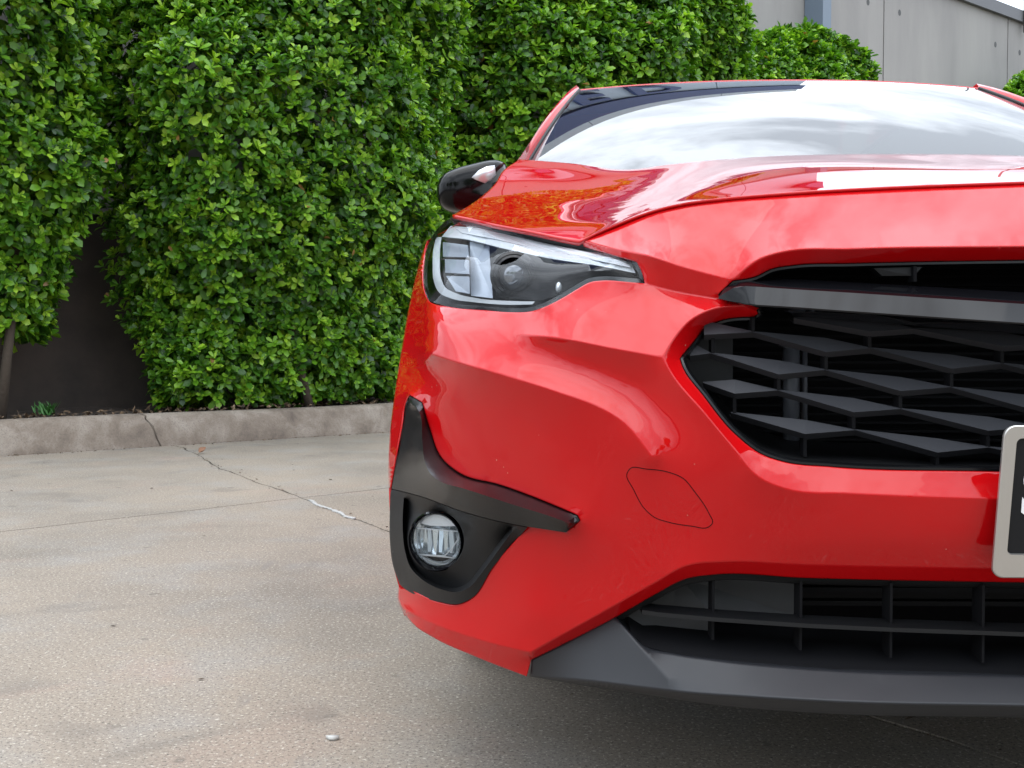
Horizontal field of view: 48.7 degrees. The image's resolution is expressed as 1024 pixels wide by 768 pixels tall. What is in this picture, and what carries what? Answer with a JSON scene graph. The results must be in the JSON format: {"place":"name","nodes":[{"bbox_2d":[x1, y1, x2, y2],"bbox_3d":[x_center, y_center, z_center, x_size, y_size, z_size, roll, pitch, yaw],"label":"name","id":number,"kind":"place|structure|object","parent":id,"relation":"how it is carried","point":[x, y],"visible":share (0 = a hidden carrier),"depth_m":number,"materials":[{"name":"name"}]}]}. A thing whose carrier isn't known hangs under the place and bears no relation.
{"place":"outdoors","nodes":[
{"label":"outdoors","id":0,"kind":"place"},
{"bbox_2d":[7,397,393,418],"bbox_3d":[2.226,0.023,11.722,26.700,0.054,1.400,-2,3,-40],"label":"planting bed","id":1,"kind":"object","parent":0,"point":[82,409],"visible":0.02,"depth_m":7.76,"materials":[{"name":"soil"}]},
{"bbox_2d":[32,400,59,414],"bbox_3d":[-2.899,0.145,7.043,0.166,0.092,0.158,0,2,1],"label":"weed tuft","id":2,"kind":"object","parent":1,"relation":"on","point":[46,410],"visible":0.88,"depth_m":7.02,"materials":[{"name":"green plant"}]},
{"bbox_2d":[0,0,123,418],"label":"hedge shrub","id":3,"kind":"object","parent":1,"relation":"on","point":[51,175],"visible":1,"depth_m":6.65,"materials":[{"name":"green plant"}]},
{"bbox_2d":[84,0,471,412],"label":"hedge shrub","id":4,"kind":"object","parent":1,"relation":"on","point":[299,337],"visible":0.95,"depth_m":7.43,"materials":[{"name":"green plant"}]},
{"bbox_2d":[429,0,759,230],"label":"hedge shrub","id":5,"kind":"object","parent":1,"relation":"on","point":[524,57],"visible":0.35,"depth_m":8.95,"materials":[{"name":"green plant"}]},
{"bbox_2d":[752,16,881,80],"bbox_3d":[2.944,-1.873,11.860,3.890,3.942,1.328,-2,3,-39],"label":"hedge shrub","id":6,"kind":"object","parent":1,"relation":"on","point":[807,50],"visible":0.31,"depth_m":11.56,"materials":[{"name":"green plant"}]},
{"bbox_2d":[1003,69,1023,96],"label":"hedge shrub","id":7,"kind":"object","parent":1,"relation":"on","point":[1015,85],"visible":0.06,"depth_m":14.85,"materials":[{"name":"green plant"}]},
{"bbox_2d":[0,432,1023,767],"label":"paving","id":8,"kind":"structure","parent":0,"point":[142,590],"depth_m":2.32,"materials":[{"name":"concrete"}]},
{"bbox_2d":[198,447,205,452],"bbox_3d":[-1.784,0.380,6.520,0.038,0.022,0.060,13,18,19],"label":"dead leaf","id":9,"kind":"object","parent":8,"relation":"on","point":[201,449],"visible":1,"depth_m":6.53,"materials":[{"name":"brown plant"}]},
{"bbox_2d":[326,735,338,740],"bbox_3d":[-0.296,0.583,1.867,0.022,0.005,0.014,0,2,1],"label":"pale chip","id":10,"kind":"object","parent":8,"relation":"on","point":[332,737],"visible":1,"depth_m":1.86,"materials":[{"name":"grey stone"}]},
{"bbox_2d":[0,398,1017,767],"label":"leaf litter","id":11,"kind":"object","parent":8,"relation":"on","point":[234,406],"visible":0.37,"depth_m":7.28,"materials":[{"name":"brown plant"}]},
{"bbox_2d":[388,79,1023,717],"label":"car","id":12,"kind":"object","parent":8,"relation":"on","point":[708,391],"visible":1,"depth_m":1.39,"materials":[{"name":"red paint"}]},
{"bbox_2d":[0,0,1023,411],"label":"concrete building","id":13,"kind":"structure","parent":0,"point":[88,358],"depth_m":12.54,"materials":[{"name":"grey concrete"}]},
{"bbox_2d":[997,0,1023,10],"label":"sky","id":14,"kind":"structure","parent":0,"point":[1019,4],"materials":[{"name":"white"}]},
{"label":"ground","id":15,"kind":"structure","parent":0,"visible":0},
{"bbox_2d":[0,414,158,455],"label":"kerb","id":16,"kind":"structure","parent":15,"relation":"on","point":[29,436],"depth_m":6.67,"materials":[{"name":"concrete"}]},
{"bbox_2d":[138,403,392,445],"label":"kerb","id":17,"kind":"structure","parent":15,"relation":"on","point":[181,428],"depth_m":7.46,"materials":[{"name":"concrete"}]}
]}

